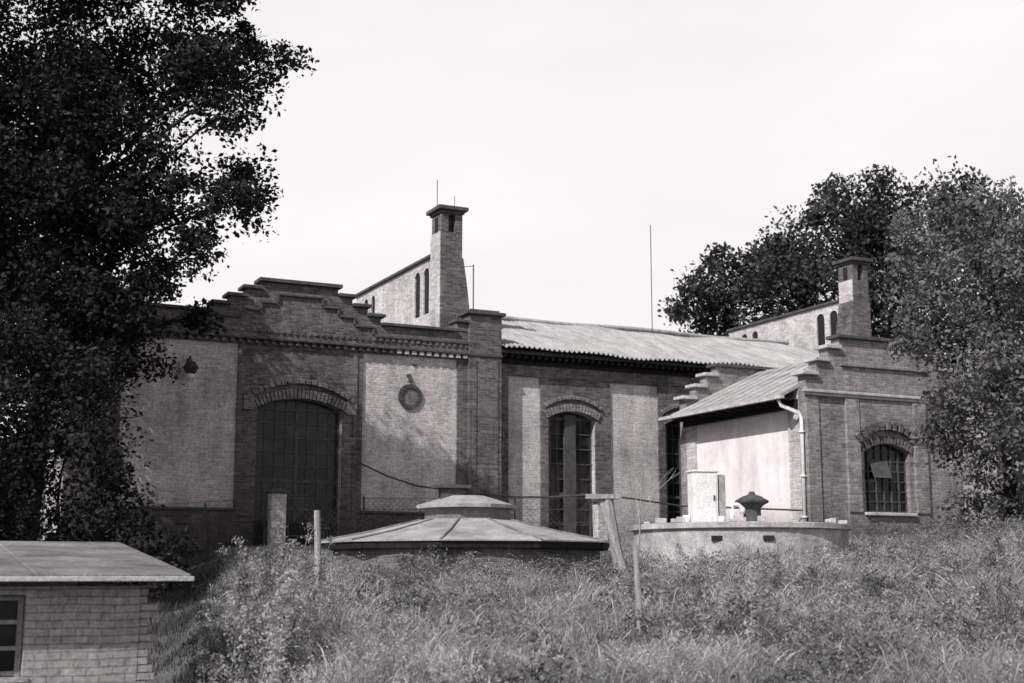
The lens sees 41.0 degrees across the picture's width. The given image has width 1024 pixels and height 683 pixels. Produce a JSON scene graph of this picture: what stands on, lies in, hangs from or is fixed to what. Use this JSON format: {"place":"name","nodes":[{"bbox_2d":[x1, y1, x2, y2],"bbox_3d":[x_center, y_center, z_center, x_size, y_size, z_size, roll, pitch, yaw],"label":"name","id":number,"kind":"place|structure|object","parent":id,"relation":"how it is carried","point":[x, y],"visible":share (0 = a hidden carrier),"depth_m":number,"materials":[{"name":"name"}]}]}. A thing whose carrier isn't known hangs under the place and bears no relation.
{"place":"outdoors","nodes":[
{"label":"outdoors","id":0,"kind":"place"},
{"bbox_2d":[0,0,1023,437],"label":"sky","id":1,"kind":"structure","parent":0,"point":[566,130],"materials":[{"name":"white"}]},
{"bbox_2d":[84,519,1023,682],"bbox_3d":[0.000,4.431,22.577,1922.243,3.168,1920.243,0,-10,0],"label":"ground","id":2,"kind":"structure","parent":0,"point":[162,677],"depth_m":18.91,"materials":[{"name":"grey plant"}]},
{"bbox_2d":[0,400,40,537],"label":"distant trees","id":3,"kind":"object","parent":2,"relation":"on","point":[10,427],"depth_m":40.76,"materials":[{"name":"grey plant"}]},
{"bbox_2d":[0,541,193,682],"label":"brick garden shed","id":4,"kind":"structure","parent":2,"relation":"on","point":[58,624],"depth_m":12.50,"materials":[{"name":"brick"}]},
{"bbox_2d":[0,595,23,676],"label":"window glass","id":5,"kind":"structure","parent":4,"relation":"in","point":[8,608],"depth_m":12.32,"materials":[{"name":"black glass"}]},
{"bbox_2d":[0,595,24,676],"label":"window frame","id":6,"kind":"structure","parent":4,"relation":"in","point":[20,598],"depth_m":12.30,"materials":[{"name":"grey wood"}]},
{"bbox_2d":[0,303,199,596],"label":"elder bush","id":7,"kind":"object","parent":2,"relation":"on","point":[17,458],"visible":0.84,"depth_m":26.63,"materials":[{"name":"black plant"}]},
{"bbox_2d":[0,0,319,540],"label":"deciduous tree","id":8,"kind":"object","parent":2,"relation":"on","point":[53,178],"visible":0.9,"depth_m":30.21,"materials":[{"name":"black plant"}]},
{"bbox_2d":[78,544,366,682],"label":"shaded grass","id":9,"kind":"structure","parent":2,"relation":"on","point":[185,619],"depth_m":24.26,"materials":[{"name":"plant"}]},
{"bbox_2d":[267,493,286,546],"bbox_3d":[-6.300,5.192,36.648,0.400,2.250,0.400,5,-11,-26],"label":"concrete post","id":10,"kind":"object","parent":2,"relation":"on","point":[277,503],"visible":0.48,"depth_m":36.57,"materials":[{"name":"concrete"}]},
{"bbox_2d":[266,488,289,493],"bbox_3d":[-6.300,4.019,36.848,0.520,0.130,0.520,5,-11,-26],"label":"cap","id":11,"kind":"object","parent":10,"relation":"on","point":[278,490],"visible":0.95,"depth_m":36.65,"materials":[{"name":"grey concrete"}]},
{"bbox_2d":[314,510,321,584],"bbox_3d":[-3.022,3.655,21.489,0.215,2.006,0.135,0,-10,0],"label":"wooden fence post","id":12,"kind":"object","parent":2,"relation":"on","point":[317,534],"visible":0.43,"depth_m":21.54,"materials":[{"name":"grey wood"}]},
{"bbox_2d":[76,496,591,552],"bbox_3d":[-4.542,5.049,36.271,13.308,1.957,1.282,1,-10,-9],"label":"wire fence","id":13,"kind":"object","parent":2,"relation":"on","point":[363,517],"visible":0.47,"depth_m":36.70,"materials":[{"name":"metal"}]},
{"bbox_2d":[321,484,609,575],"bbox_3d":[-0.850,3.885,25.713,5.608,2.360,5.341,2,-10,-11],"label":"round reservoir tank","id":14,"kind":"object","parent":2,"relation":"on","point":[456,521],"visible":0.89,"depth_m":23.94,"materials":[{"name":"concrete"}]},
{"bbox_2d":[15,180,1023,552],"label":"brick waterworks hall","id":15,"kind":"structure","parent":2,"relation":"on","point":[311,396],"depth_m":41.24,"materials":[{"name":"corrugated metal sheet"},{"name":"brick"},{"name":"glass"}]},
{"bbox_2d":[360,463,801,510],"bbox_3d":[1.595,3.942,37.792,12.668,1.547,1.509,-2,-10,12],"label":"slack cable","id":16,"kind":"object","parent":15,"relation":"attached to","point":[564,495],"visible":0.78,"depth_m":37.56,"materials":[{"name":"metal"}]},
{"bbox_2d":[593,502,607,540],"bbox_3d":[2.360,5.315,36.627,0.300,2.000,0.300,5,-11,-26],"label":"shaft","id":17,"kind":"object","parent":2,"relation":"on","point":[599,529],"visible":0.2,"depth_m":36.57,"materials":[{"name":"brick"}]},
{"bbox_2d":[184,519,1023,682],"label":"tall weeds","id":18,"kind":"object","parent":2,"relation":"on","point":[283,595],"visible":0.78,"depth_m":14.52,"materials":[{"name":"grey plant"}]},
{"bbox_2d":[585,494,628,577],"bbox_3d":[1.649,3.410,23.815,0.737,1.499,0.300,0,-10,0],"label":"leaning timber post","id":19,"kind":"object","parent":2,"relation":"on","point":[606,503],"visible":0.81,"depth_m":23.76,"materials":[{"name":"grey wood"}]},
{"bbox_2d":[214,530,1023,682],"bbox_3d":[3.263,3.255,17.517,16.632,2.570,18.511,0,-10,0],"label":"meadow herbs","id":20,"kind":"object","parent":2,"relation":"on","point":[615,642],"visible":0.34,"depth_m":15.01,"materials":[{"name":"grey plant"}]},
{"bbox_2d":[223,507,1023,682],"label":"weeds","id":21,"kind":"object","parent":2,"relation":"on","point":[500,670],"visible":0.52,"depth_m":16.09,"materials":[{"name":"grey plant"}]},
{"bbox_2d":[633,545,642,634],"bbox_3d":[1.408,2.977,15.210,0.105,1.433,0.093,4,-10,-22],"label":"wooden fence post","id":22,"kind":"object","parent":2,"relation":"on","point":[638,595],"visible":0.59,"depth_m":15.22,"materials":[{"name":"grey wood"}]},
{"bbox_2d":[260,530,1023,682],"bbox_3d":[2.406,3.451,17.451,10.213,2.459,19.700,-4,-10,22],"label":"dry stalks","id":23,"kind":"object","parent":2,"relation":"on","point":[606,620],"visible":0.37,"depth_m":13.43,"materials":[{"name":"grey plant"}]},
{"bbox_2d":[619,459,679,552],"bbox_3d":[2.393,3.080,23.789,1.071,2.106,0.467,-5,-11,28],"label":"bare sapling","id":24,"kind":"object","parent":2,"relation":"on","point":[640,520],"visible":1,"depth_m":23.79,"materials":[{"name":"grey plant"}]},
{"bbox_2d":[630,491,851,562],"bbox_3d":[5.100,4.511,30.678,4.880,2.190,4.880,0,-10,0],"label":"concrete water basin","id":25,"kind":"object","parent":2,"relation":"on","point":[749,528],"visible":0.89,"depth_m":28.72,"materials":[{"name":"grey concrete"}]},
{"bbox_2d":[686,470,725,521],"bbox_3d":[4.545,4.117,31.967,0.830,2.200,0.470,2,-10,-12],"label":"metal cabinet","id":26,"kind":"object","parent":25,"relation":"on","point":[706,497],"visible":0.62,"depth_m":31.87,"materials":[{"name":"white metal"}]},
{"bbox_2d":[697,394,790,521],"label":"plaster side wall","id":27,"kind":"structure","parent":2,"relation":"on","point":[745,455],"depth_m":39.40,"materials":[{"name":"white paint"}]},
{"bbox_2d":[686,390,802,521],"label":"side pilasters","id":28,"kind":"object","parent":27,"relation":"attached to","point":[794,461],"visible":0.18,"depth_m":37.62,"materials":[{"name":"brick"}]},
{"bbox_2d":[679,338,965,542],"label":"brick walls","id":29,"kind":"structure","parent":2,"relation":"on","point":[834,469],"depth_m":38.14,"materials":[{"name":"grey brick"}]},
{"bbox_2d":[671,398,797,426],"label":"soffit","id":30,"kind":"structure","parent":29,"relation":"attached to","point":[736,412],"depth_m":39.70,"materials":[{"name":"brown wood"}]},
{"bbox_2d":[658,395,972,420],"bbox_3d":[9.025,2.206,41.387,6.920,0.090,6.200,5,-11,-26],"label":"gutter","id":31,"kind":"object","parent":30,"relation":"on","point":[755,401],"visible":0.5,"depth_m":39.53,"materials":[{"name":"grey metal"}]},
{"bbox_2d":[670,362,807,415],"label":"roof","id":32,"kind":"structure","parent":29,"relation":"on","point":[772,382],"depth_m":40.98,"materials":[{"name":"grey metal"}]},
{"bbox_2d":[776,399,808,521],"bbox_3d":[7.580,3.375,37.054,0.769,3.768,0.195,0,-10,-1],"label":"downpipe","id":33,"kind":"object","parent":29,"relation":"attached to","point":[802,475],"visible":0.91,"depth_m":37.06,"materials":[{"name":"grey metal"}]},
{"bbox_2d":[706,334,927,370],"bbox_3d":[9.095,0.440,41.542,3.300,0.100,6.500,5,-11,-26],"label":"top coping","id":34,"kind":"object","parent":29,"relation":"on","point":[846,336],"visible":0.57,"depth_m":38.77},
{"bbox_2d":[673,344,964,516],"bbox_3d":[9.095,3.003,41.106,5.820,4.660,6.500,5,-11,-26],"label":"coping","id":35,"kind":"object","parent":29,"relation":"on","point":[847,394],"visible":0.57,"depth_m":37.97,"materials":[{"name":"grey concrete"}]},
{"bbox_2d":[864,445,907,512],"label":"window bars","id":36,"kind":"object","parent":29,"relation":"attached to","point":[881,468],"depth_m":38.27,"materials":[{"name":"grey metal"}]},
{"bbox_2d":[854,421,918,453],"bbox_3d":[10.487,2.664,38.269,2.366,0.860,0.189,5,-11,-26],"label":"window arch","id":37,"kind":"structure","parent":29,"relation":"attached to","point":[886,426],"depth_m":38.25,"materials":[{"name":"brick"}]},
{"bbox_2d":[657,155,1023,371],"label":"chestnut tree","id":38,"kind":"object","parent":2,"relation":"on","point":[795,270],"visible":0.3,"depth_m":65.20,"materials":[{"name":"grey plant"}]},
{"bbox_2d":[877,175,1023,535],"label":"leafy tree","id":39,"kind":"object","parent":2,"relation":"on","point":[1001,429],"visible":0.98,"depth_m":30.98,"materials":[{"name":"grey plant"}]},
{"bbox_2d":[864,445,905,511],"bbox_3d":[10.355,3.832,38.344,1.600,1.900,0.030,5,-11,-26],"label":"window glass","id":40,"kind":"object","parent":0,"point":[887,484],"visible":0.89,"depth_m":38.38,"materials":[{"name":"black glass"}]}
]}

